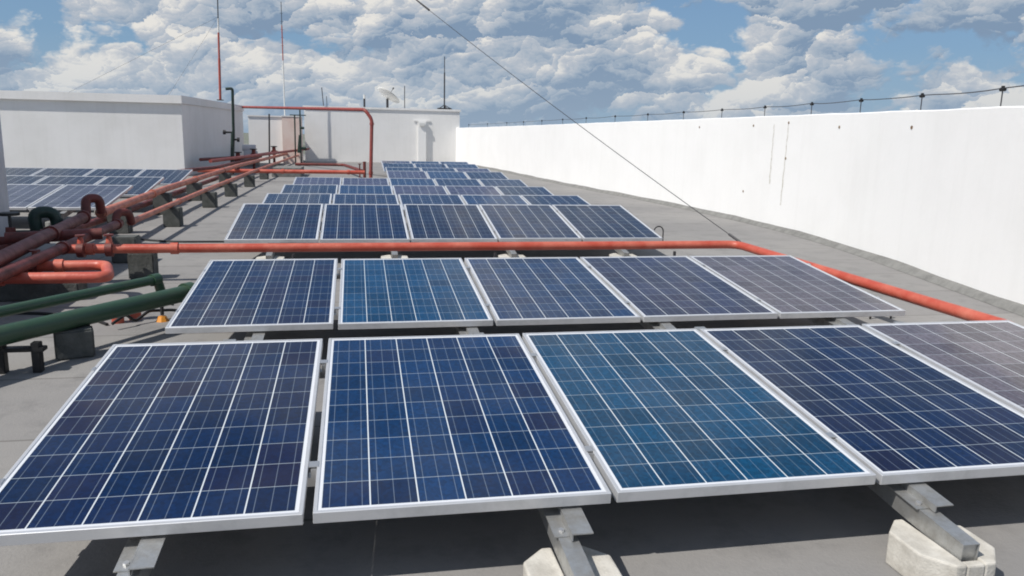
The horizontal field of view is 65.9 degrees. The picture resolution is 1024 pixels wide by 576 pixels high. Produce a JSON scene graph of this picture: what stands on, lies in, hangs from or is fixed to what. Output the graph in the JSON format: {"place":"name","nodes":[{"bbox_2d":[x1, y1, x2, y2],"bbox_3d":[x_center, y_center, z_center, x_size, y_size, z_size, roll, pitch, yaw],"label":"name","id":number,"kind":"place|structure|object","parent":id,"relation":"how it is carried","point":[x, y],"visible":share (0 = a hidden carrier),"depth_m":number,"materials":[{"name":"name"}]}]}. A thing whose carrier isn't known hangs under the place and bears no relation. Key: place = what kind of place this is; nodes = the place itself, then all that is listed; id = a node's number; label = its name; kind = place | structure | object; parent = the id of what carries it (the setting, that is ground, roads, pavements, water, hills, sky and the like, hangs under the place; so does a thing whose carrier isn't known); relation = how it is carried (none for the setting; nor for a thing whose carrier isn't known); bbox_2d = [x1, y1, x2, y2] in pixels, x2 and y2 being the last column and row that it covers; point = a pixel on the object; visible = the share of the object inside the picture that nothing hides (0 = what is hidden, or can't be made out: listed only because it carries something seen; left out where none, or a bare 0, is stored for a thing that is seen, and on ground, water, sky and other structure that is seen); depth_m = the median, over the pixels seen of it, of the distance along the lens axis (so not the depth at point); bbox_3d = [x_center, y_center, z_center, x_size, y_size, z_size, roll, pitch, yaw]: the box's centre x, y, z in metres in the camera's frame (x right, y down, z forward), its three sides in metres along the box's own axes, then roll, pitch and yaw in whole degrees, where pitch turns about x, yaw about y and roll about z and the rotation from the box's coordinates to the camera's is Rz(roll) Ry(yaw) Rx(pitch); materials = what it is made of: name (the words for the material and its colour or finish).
{"place":"outdoors","nodes":[
{"label":"outdoors","id":0,"kind":"place"},
{"bbox_2d":[0,120,9,236],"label":"wall","id":1,"kind":"structure","parent":0,"point":[4,203],"depth_m":9.30,"materials":[{"name":"grey paint"}]},
{"bbox_2d":[247,115,282,162],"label":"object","id":2,"kind":"structure","parent":0,"point":[258,130],"depth_m":34.96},
{"bbox_2d":[303,105,460,162],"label":"rooftop structure","id":3,"kind":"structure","parent":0,"point":[407,134],"depth_m":38.23,"materials":[{"name":"white"}]},
{"bbox_2d":[378,87,398,107],"bbox_3d":[-6.023,-9.290,38.578,1.032,0.998,1.203,-1,11,-11],"label":"satellite dish","id":4,"kind":"object","parent":3,"relation":"on","point":[388,95],"visible":0.97,"depth_m":38.35,"materials":[{"name":"grey metal"}]},
{"bbox_2d":[0,154,1023,575],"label":"roof deck","id":5,"kind":"structure","parent":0,"point":[844,530],"depth_m":3.24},
{"bbox_2d":[0,341,47,373],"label":"pipe support","id":6,"kind":"object","parent":5,"relation":"on","point":[36,349],"visible":0.92,"depth_m":4.83,"materials":[{"name":"black"}]},
{"bbox_2d":[0,283,87,301],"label":"concrete block","id":7,"kind":"structure","parent":5,"relation":"on","point":[17,292],"depth_m":6.79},
{"bbox_2d":[0,259,113,285],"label":"fire pipe","id":8,"kind":"object","parent":7,"relation":"on","point":[59,268],"visible":0.85,"depth_m":6.48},
{"bbox_2d":[53,325,95,360],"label":"concrete block","id":9,"kind":"structure","parent":5,"relation":"on","point":[77,343],"depth_m":5.14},
{"bbox_2d":[0,273,164,317],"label":"water pipe","id":10,"kind":"object","parent":9,"relation":"on","point":[155,280],"visible":0.93,"depth_m":5.41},
{"bbox_2d":[0,282,193,345],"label":"water pipe","id":11,"kind":"object","parent":9,"relation":"on","point":[19,331],"visible":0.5,"depth_m":5.24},
{"bbox_2d":[0,173,232,249],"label":"water pipe","id":12,"kind":"object","parent":5,"relation":"on","point":[98,221],"visible":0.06,"depth_m":12.87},
{"bbox_2d":[0,212,19,245],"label":"gate valve","id":13,"kind":"object","parent":12,"relation":"on","point":[10,228],"visible":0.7,"depth_m":8.33,"materials":[{"name":"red metal"}]},
{"bbox_2d":[197,169,364,174],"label":"fire pipe","id":14,"kind":"object","parent":12,"relation":"on","point":[283,171],"visible":0.93,"depth_m":22.72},
{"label":"water pipe","id":15,"kind":"object","parent":12,"relation":"on","visible":0},
{"bbox_2d":[28,206,62,230],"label":"water pipe","id":16,"kind":"object","parent":15,"relation":"attached to","point":[37,214],"visible":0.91,"depth_m":8.62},
{"bbox_2d":[107,207,132,233],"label":"concrete block","id":17,"kind":"structure","parent":5,"relation":"on","point":[126,228],"depth_m":11.13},
{"bbox_2d":[0,90,243,174],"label":"rooftop structure","id":18,"kind":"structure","parent":5,"relation":"on","point":[41,129],"depth_m":23.73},
{"bbox_2d":[217,0,223,100],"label":"antenna mast","id":19,"kind":"object","parent":18,"relation":"on","point":[219,72],"visible":1,"depth_m":27.20,"materials":[{"name":"red"}]},
{"bbox_2d":[111,235,140,262],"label":"concrete block","id":20,"kind":"structure","parent":5,"relation":"on","point":[123,239],"depth_m":8.75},
{"bbox_2d":[127,253,158,279],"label":"concrete block","id":21,"kind":"structure","parent":5,"relation":"on","point":[140,265],"depth_m":7.84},
{"bbox_2d":[111,309,176,324],"bbox_3d":[-2.803,0.209,6.172,0.091,0.096,0.683,9,14,36],"label":"hose","id":22,"kind":"object","parent":5,"relation":"on","point":[139,317],"visible":0.77,"depth_m":6.09,"materials":[{"name":"black"}]},
{"bbox_2d":[153,193,172,214],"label":"concrete block","id":23,"kind":"structure","parent":5,"relation":"on","point":[162,199],"depth_m":13.60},
{"bbox_2d":[162,207,183,226],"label":"concrete block","id":24,"kind":"structure","parent":5,"relation":"on","point":[172,216],"depth_m":11.99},
{"bbox_2d":[126,155,298,225],"bbox_3d":[-7.361,-3.558,23.476,0.223,0.117,28.502,-1,11,-10],"label":"water pipe","id":25,"kind":"object","parent":24,"relation":"on","point":[150,213],"visible":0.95,"depth_m":13.58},
{"bbox_2d":[112,208,135,224],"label":"water pipe","id":26,"kind":"object","parent":25,"relation":"attached to","point":[126,213],"visible":0.91,"depth_m":9.56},
{"bbox_2d":[141,238,223,242],"bbox_3d":[-4.232,-0.633,10.556,2.099,0.028,0.330,2,11,5],"label":"floor cable","id":27,"kind":"object","parent":5,"relation":"on","point":[182,241],"visible":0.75,"depth_m":10.46,"materials":[{"name":"black plastic"}]},
{"bbox_2d":[186,183,201,200],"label":"concrete block","id":28,"kind":"structure","parent":5,"relation":"on","point":[191,188],"depth_m":16.30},
{"bbox_2d":[202,192,217,207],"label":"concrete block","id":29,"kind":"structure","parent":5,"relation":"on","point":[209,199],"depth_m":14.97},
{"bbox_2d":[219,173,231,186],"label":"concrete block","id":30,"kind":"structure","parent":5,"relation":"on","point":[223,176],"depth_m":20.14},
{"bbox_2d":[183,156,261,170],"bbox_3d":[-8.762,-3.902,24.663,0.644,0.090,12.547,0,11,-7],"label":"water pipe","id":31,"kind":"object","parent":30,"relation":"on","point":[219,166],"visible":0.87,"depth_m":22.23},
{"bbox_2d":[224,183,237,196],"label":"concrete block","id":32,"kind":"structure","parent":5,"relation":"on","point":[230,189],"depth_m":17.48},
{"bbox_2d":[223,87,239,173],"bbox_3d":[-9.124,-5.094,25.677,0.500,2.781,0.136,-1,11,-11],"label":"vent pipe","id":33,"kind":"object","parent":5,"relation":"on","point":[233,139],"visible":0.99,"depth_m":25.64,"materials":[{"name":"black"}]},
{"bbox_2d":[272,166,303,176],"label":"concrete block","id":34,"kind":"structure","parent":5,"relation":"on","point":[288,174],"depth_m":25.15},
{"bbox_2d":[295,163,362,169],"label":"fire pipe","id":35,"kind":"object","parent":34,"relation":"on","point":[326,164],"visible":0.95,"depth_m":27.56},
{"bbox_2d":[281,115,302,162],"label":"pillar","id":36,"kind":"structure","parent":5,"relation":"on","point":[288,131],"depth_m":34.81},
{"bbox_2d":[95,153,287,218],"bbox_3d":[-7.895,-3.658,23.506,0.454,0.141,28.404,-1,11,-11],"label":"water pipe","id":37,"kind":"object","parent":36,"relation":"attached to","point":[131,201],"visible":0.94,"depth_m":13.93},
{"bbox_2d":[81,194,105,213],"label":"water pipe","id":38,"kind":"object","parent":37,"relation":"attached to","point":[87,200],"visible":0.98,"depth_m":9.63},
{"bbox_2d":[290,110,305,162],"bbox_3d":[-9.111,-6.423,33.724,0.660,2.300,0.175,-1,11,-11],"label":"valve manifold","id":39,"kind":"object","parent":5,"relation":"on","point":[300,148],"visible":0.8,"depth_m":33.70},
{"bbox_2d":[209,148,309,162],"bbox_3d":[-9.078,-5.085,29.842,0.128,0.162,14.922,1,11,-4],"label":"water pipe","id":40,"kind":"object","parent":39,"relation":"attached to","point":[242,157],"visible":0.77,"depth_m":26.64,"materials":[{"name":"red metal"}]},
{"bbox_2d":[242,106,373,177],"bbox_3d":[-7.792,-5.426,28.482,0.272,2.415,12.435,-7,14,-35],"label":"fire pipe","id":41,"kind":"object","parent":5,"relation":"on","point":[367,113],"visible":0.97,"depth_m":24.61,"materials":[{"name":"red metal"}]},
{"bbox_2d":[523,546,621,575],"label":"footing block","id":42,"kind":"structure","parent":5,"relation":"on","point":[543,562],"depth_m":2.59,"materials":[{"name":"concrete"}]},
{"bbox_2d":[456,106,1023,304],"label":"parapet wall","id":43,"kind":"structure","parent":5,"relation":"on","point":[940,193],"depth_m":11.36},
{"bbox_2d":[999,86,1006,105],"bbox_3d":[4.787,-1.862,7.726,0.038,0.222,0.056,-1,11,-11],"label":"wire standoff","id":44,"kind":"object","parent":43,"relation":"on","point":[1002,89],"visible":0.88,"depth_m":7.71,"materials":[{"name":"grey metal"}]},
{"bbox_2d":[471,85,1023,124],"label":"conductor wire","id":45,"kind":"object","parent":44,"relation":"attached to","point":[808,103],"visible":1,"depth_m":11.84,"materials":[{"name":"grey metal"}]},
{"bbox_2d":[477,165,1023,316],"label":"membrane skirting","id":46,"kind":"object","parent":5,"relation":"on","point":[1007,305],"visible":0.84,"depth_m":10.65,"materials":[{"name":"grey concrete"}]},
{"bbox_2d":[886,519,995,575],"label":"footing block","id":47,"kind":"structure","parent":5,"relation":"on","point":[913,551],"depth_m":2.73,"materials":[{"name":"concrete"}]},
{"bbox_3d":[-0.147,0.547,4.292,0.300,0.286,0.330,-1,11,-11],"label":"footing block","id":48,"kind":"object","parent":5,"relation":"on","visible":0},
{"bbox_2d":[0,321,979,575],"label":"mounting rack","id":49,"kind":"object","parent":48,"relation":"on","point":[916,504],"visible":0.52,"depth_m":2.71,"materials":[{"name":"silver metal"}]},
{"bbox_2d":[0,339,322,545],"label":"solar panel","id":50,"kind":"object","parent":49,"relation":"on","point":[143,439],"visible":1,"depth_m":2.92,"materials":[{"name":"glass"}]},
{"bbox_2d":[313,333,610,523],"bbox_3d":[-0.303,0.505,3.424,1.008,0.042,1.650,-1,17,-11],"label":"solar panel","id":51,"kind":"object","parent":49,"relation":"on","point":[414,426],"visible":1,"depth_m":3.12,"materials":[{"name":"glass"}]},
{"bbox_2d":[522,328,875,502],"bbox_3d":[0.704,0.489,3.619,1.008,0.042,1.650,-1,17,-11],"label":"solar panel","id":52,"kind":"object","parent":49,"relation":"on","point":[656,414],"visible":0.97,"depth_m":3.33,"materials":[{"name":"glass"}]},
{"bbox_2d":[700,325,1023,484],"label":"solar panel","id":53,"kind":"object","parent":49,"relation":"on","point":[885,411],"visible":0.9,"depth_m":3.60,"materials":[{"name":"glass"}]},
{"bbox_2d":[862,320,1023,413],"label":"solar panel","id":54,"kind":"object","parent":49,"relation":"on","point":[987,357],"visible":0.82,"depth_m":4.33,"materials":[{"name":"glass"}]},
{"bbox_3d":[-1.940,0.066,6.532,0.300,0.294,0.330,-1,11,-11],"label":"footing block","id":55,"kind":"object","parent":5,"relation":"on","visible":0},
{"bbox_2d":[175,263,880,340],"bbox_3d":[0.242,0.053,6.092,5.136,0.158,2.240,-1,17,-11],"label":"mounting rack","id":56,"kind":"object","parent":55,"relation":"on","point":[260,335],"visible":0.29,"depth_m":5.51,"materials":[{"name":"silver metal"}]},
{"bbox_2d":[165,258,337,333],"bbox_3d":[-1.791,0.018,5.721,1.008,0.042,1.650,-1,17,-11],"label":"solar panel","id":57,"kind":"object","parent":56,"relation":"on","point":[241,295],"visible":1,"depth_m":5.49,"materials":[{"name":"glass"}]},
{"bbox_2d":[338,258,492,329],"bbox_3d":[-0.774,0.005,5.923,1.008,0.043,1.650,-1,17,-11],"label":"solar panel","id":58,"kind":"object","parent":56,"relation":"on","point":[382,293],"visible":1,"depth_m":5.70,"materials":[{"name":"glass"}]},
{"bbox_2d":[464,257,640,325],"bbox_3d":[0.237,-0.010,6.117,1.008,0.043,1.650,-1,17,-11],"label":"solar panel","id":59,"kind":"object","parent":56,"relation":"on","point":[513,291],"visible":1,"depth_m":5.90,"materials":[{"name":"glass"}]},
{"bbox_2d":[580,256,777,321],"bbox_3d":[1.247,-0.028,6.312,1.008,0.042,1.650,-1,17,-11],"label":"solar panel","id":60,"kind":"object","parent":56,"relation":"on","point":[665,288],"visible":0.88,"depth_m":6.10,"materials":[{"name":"glass"}]},
{"bbox_2d":[689,255,905,318],"bbox_3d":[2.255,-0.043,6.510,1.008,0.043,1.650,-1,17,-11],"label":"solar panel","id":61,"kind":"object","parent":56,"relation":"on","point":[786,286],"visible":0.88,"depth_m":6.30,"materials":[{"name":"glass"}]},
{"bbox_3d":[-1.668,-0.779,10.645,0.300,0.388,0.330,-1,11,-11],"label":"footing block","id":62,"kind":"object","parent":5,"relation":"on","visible":0},
{"bbox_2d":[227,209,654,258],"bbox_3d":[-0.811,-0.770,9.946,5.136,0.158,2.240,-1,20,-11],"label":"mounting rack","id":63,"kind":"object","parent":62,"relation":"on","point":[510,253],"visible":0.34,"depth_m":9.18,"materials":[{"name":"silver metal"}]},
{"bbox_2d":[224,203,322,242],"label":"solar panel","id":64,"kind":"object","parent":63,"relation":"on","point":[273,223],"visible":1,"depth_m":9.41,"materials":[{"name":"glass"}]},
{"bbox_2d":[320,204,409,242],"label":"solar panel","id":65,"kind":"object","parent":63,"relation":"on","point":[363,223],"visible":0.91,"depth_m":9.61,"materials":[{"name":"glass"}]},
{"bbox_2d":[404,204,497,241],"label":"solar panel","id":66,"kind":"object","parent":63,"relation":"on","point":[447,223],"visible":0.95,"depth_m":9.82,"materials":[{"name":"glass"}]},
{"bbox_2d":[479,204,581,241],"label":"solar panel","id":67,"kind":"object","parent":63,"relation":"on","point":[524,223],"visible":0.91,"depth_m":10.01,"materials":[{"name":"glass"}]},
{"bbox_2d":[552,205,662,240],"bbox_3d":[1.200,-0.868,10.361,1.008,0.043,1.650,-1,20,-11],"label":"solar panel","id":68,"kind":"object","parent":63,"relation":"on","point":[603,222],"visible":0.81,"depth_m":10.21,"materials":[{"name":"glass"}]},
{"bbox_3d":[-7.453,-0.867,11.093,0.300,0.140,0.330,-1,11,-11],"label":"footing block","id":69,"kind":"object","parent":5,"relation":"on","visible":0},
{"bbox_2d":[60,192,127,218],"bbox_3d":[-7.600,-1.303,11.970,3.041,0.113,2.240,-1,19,-11],"label":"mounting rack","id":70,"kind":"object","parent":69,"relation":"on","point":[64,213],"visible":0.12,"depth_m":11.47,"materials":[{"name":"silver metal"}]},
{"bbox_2d":[7,184,64,209],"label":"solar panel","id":71,"kind":"object","parent":70,"relation":"on","point":[23,196],"visible":0.84,"depth_m":12.15,"materials":[{"name":"glass"}]},
{"bbox_2d":[28,185,132,209],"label":"solar panel","id":72,"kind":"object","parent":70,"relation":"on","point":[67,197],"visible":0.77,"depth_m":12.19,"materials":[{"name":"glass"}]},
{"bbox_2d":[0,0,1023,133],"label":"sky","id":73,"kind":"structure","parent":0,"point":[593,60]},
{"bbox_3d":[-1.218,-1.193,12.267,5.096,0.113,2.240,-1,18,-11],"label":"mounting rack","id":74,"kind":"object","parent":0,"visible":0},
{"bbox_2d":[262,193,331,217],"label":"solar panel","id":75,"kind":"object","parent":74,"relation":"on","point":[302,198],"visible":0.51,"depth_m":12.28,"materials":[{"name":"glass"}]},
{"bbox_2d":[332,194,398,203],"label":"solar panel","id":76,"kind":"object","parent":74,"relation":"on","point":[365,198],"visible":0.52,"depth_m":12.47,"materials":[{"name":"glass"}]},
{"bbox_2d":[398,194,464,217],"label":"solar panel","id":77,"kind":"object","parent":74,"relation":"on","point":[427,199],"visible":0.5,"depth_m":12.68,"materials":[{"name":"glass"}]},
{"bbox_2d":[460,195,528,205],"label":"solar panel","id":78,"kind":"object","parent":74,"relation":"on","point":[492,199],"visible":0.42,"depth_m":12.87,"materials":[{"name":"glass"}]},
{"bbox_2d":[521,195,590,205],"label":"solar panel","id":79,"kind":"object","parent":74,"relation":"on","point":[551,200],"visible":0.39,"depth_m":13.05,"materials":[{"name":"glass"}]},
{"bbox_3d":[-1.705,-1.680,14.889,5.096,0.113,2.240,-1,18,-11],"label":"mounting rack","id":80,"kind":"object","parent":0,"visible":0},
{"bbox_2d":[281,184,337,203],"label":"solar panel","id":81,"kind":"object","parent":80,"relation":"on","point":[304,188],"visible":0.59,"depth_m":14.84,"materials":[{"name":"glass"}]},
{"bbox_2d":[338,185,392,193],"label":"solar panel","id":82,"kind":"object","parent":80,"relation":"on","point":[365,189],"visible":0.52,"depth_m":15.05,"materials":[{"name":"glass"}]},
{"bbox_2d":[392,185,448,203],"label":"solar panel","id":83,"kind":"object","parent":80,"relation":"on","point":[405,189],"visible":0.5,"depth_m":15.24,"materials":[{"name":"glass"}]},
{"bbox_2d":[444,186,501,194],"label":"solar panel","id":84,"kind":"object","parent":80,"relation":"on","point":[471,190],"visible":0.56,"depth_m":15.41,"materials":[{"name":"glass"}]},
{"bbox_2d":[495,186,552,195],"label":"solar panel","id":85,"kind":"object","parent":80,"relation":"on","point":[511,190],"visible":0.43,"depth_m":15.63,"materials":[{"name":"glass"}]},
{"bbox_3d":[-2.161,-2.165,17.350,5.096,0.113,2.240,-1,18,-11],"label":"mounting rack","id":86,"kind":"object","parent":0,"visible":0},
{"bbox_2d":[293,177,341,192],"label":"solar panel","id":87,"kind":"object","parent":86,"relation":"on","point":[319,180],"visible":0.5,"depth_m":17.30,"materials":[{"name":"glass"}]},
{"bbox_2d":[342,178,388,184],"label":"solar panel","id":88,"kind":"object","parent":86,"relation":"on","point":[364,181],"visible":0.55,"depth_m":17.50,"materials":[{"name":"glass"}]},
{"bbox_2d":[389,178,436,192],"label":"solar panel","id":89,"kind":"object","parent":86,"relation":"on","point":[413,181],"visible":0.51,"depth_m":17.70,"materials":[{"name":"glass"}]},
{"bbox_2d":[434,178,481,185],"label":"solar panel","id":90,"kind":"object","parent":86,"relation":"on","point":[457,182],"visible":0.54,"depth_m":17.87,"materials":[{"name":"glass"}]},
{"bbox_2d":[478,179,527,186],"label":"solar panel","id":91,"kind":"object","parent":86,"relation":"on","point":[501,182],"visible":0.58,"depth_m":18.10,"materials":[{"name":"glass"}]},
{"bbox_3d":[-1.636,-2.750,20.246,3.041,0.113,2.240,-1,18,-11],"label":"mounting rack","id":92,"kind":"object","parent":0,"visible":0},
{"bbox_2d":[386,171,428,180],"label":"solar panel","id":93,"kind":"object","parent":92,"relation":"on","point":[406,174],"visible":0.64,"depth_m":20.29,"materials":[{"name":"glass"}]},
{"bbox_2d":[426,171,468,179],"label":"solar panel","id":94,"kind":"object","parent":92,"relation":"on","point":[444,175],"visible":0.55,"depth_m":20.47,"materials":[{"name":"glass"}]},
{"bbox_2d":[464,172,507,179],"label":"solar panel","id":95,"kind":"object","parent":92,"relation":"on","point":[485,175],"visible":0.45,"depth_m":20.67,"materials":[{"name":"glass"}]},
{"bbox_3d":[-8.581,-1.746,14.129,4.068,0.113,2.240,-1,19,-11],"label":"mounting rack","id":96,"kind":"object","parent":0,"visible":0},
{"bbox_2d":[6,175,47,183],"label":"solar panel","id":97,"kind":"object","parent":96,"relation":"on","point":[17,179],"visible":0.55,"depth_m":14.53,"materials":[{"name":"glass"}]},
{"bbox_2d":[35,176,106,184],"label":"solar panel","id":98,"kind":"object","parent":96,"relation":"on","point":[80,180],"visible":0.42,"depth_m":14.63,"materials":[{"name":"glass"}]},
{"bbox_2d":[96,176,163,196],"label":"solar panel","id":99,"kind":"object","parent":96,"relation":"on","point":[141,185],"visible":0.53,"depth_m":14.67,"materials":[{"name":"glass"}]},
{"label":"mounting rack","id":100,"kind":"object","parent":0,"visible":0},
{"bbox_2d":[5,167,45,175],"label":"solar panel","id":101,"kind":"object","parent":100,"relation":"on","point":[20,171],"visible":0.6,"depth_m":17.12,"materials":[{"name":"glass"}]},
{"bbox_2d":[31,168,95,175],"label":"solar panel","id":102,"kind":"object","parent":100,"relation":"on","point":[65,171],"visible":0.47,"depth_m":17.21,"materials":[{"name":"glass"}]},
{"bbox_2d":[85,168,144,176],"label":"solar panel","id":103,"kind":"object","parent":100,"relation":"on","point":[117,172],"visible":0.53,"depth_m":17.41,"materials":[{"name":"glass"}]},
{"bbox_2d":[136,169,192,185],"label":"solar panel","id":104,"kind":"object","parent":100,"relation":"on","point":[170,176],"visible":0.6,"depth_m":17.46,"materials":[{"name":"glass"}]},
{"bbox_3d":[-2.191,-0.204,7.934,0.120,0.275,0.080,-1,11,-11],"label":"pipe prop","id":105,"kind":"object","parent":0,"visible":0},
{"bbox_2d":[67,241,1009,320],"bbox_3d":[-0.445,-0.056,6.387,7.033,0.123,4.026,-1,11,-11],"label":"fire pipe","id":106,"kind":"object","parent":105,"relation":"on","point":[950,309],"visible":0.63,"depth_m":7.96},
{"bbox_2d":[0,219,123,282],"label":"water pipe","id":107,"kind":"object","parent":106,"relation":"attached to","point":[9,271],"visible":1,"depth_m":6.97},
{"bbox_2d":[0,210,91,267],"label":"water pipe","id":108,"kind":"object","parent":107,"relation":"on","point":[21,248],"visible":1,"depth_m":7.44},
{"bbox_2d":[4,228,102,243],"bbox_3d":[-4.707,-0.534,8.140,0.876,0.155,0.154,-4,12,-24],"label":"water pipe","id":109,"kind":"object","parent":108,"relation":"attached to","point":[66,235],"visible":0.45,"depth_m":8.13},
{"bbox_2d":[75,234,85,256],"bbox_3d":[-4.100,-0.398,7.518,0.088,0.217,0.140,-1,11,-11],"label":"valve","id":110,"kind":"object","parent":106,"relation":"attached to","point":[80,248],"visible":1,"depth_m":7.48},
{"bbox_2d":[103,234,114,256],"bbox_3d":[-3.873,-0.409,7.603,0.088,0.217,0.140,-1,11,-11],"label":"valve","id":111,"kind":"object","parent":106,"relation":"on","point":[108,245],"visible":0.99,"depth_m":7.57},
{"bbox_2d":[416,0,740,241],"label":"guy wire","id":112,"kind":"object","parent":106,"relation":"attached to","point":[729,234],"visible":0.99,"depth_m":10.31,"materials":[{"name":"grey metal"}]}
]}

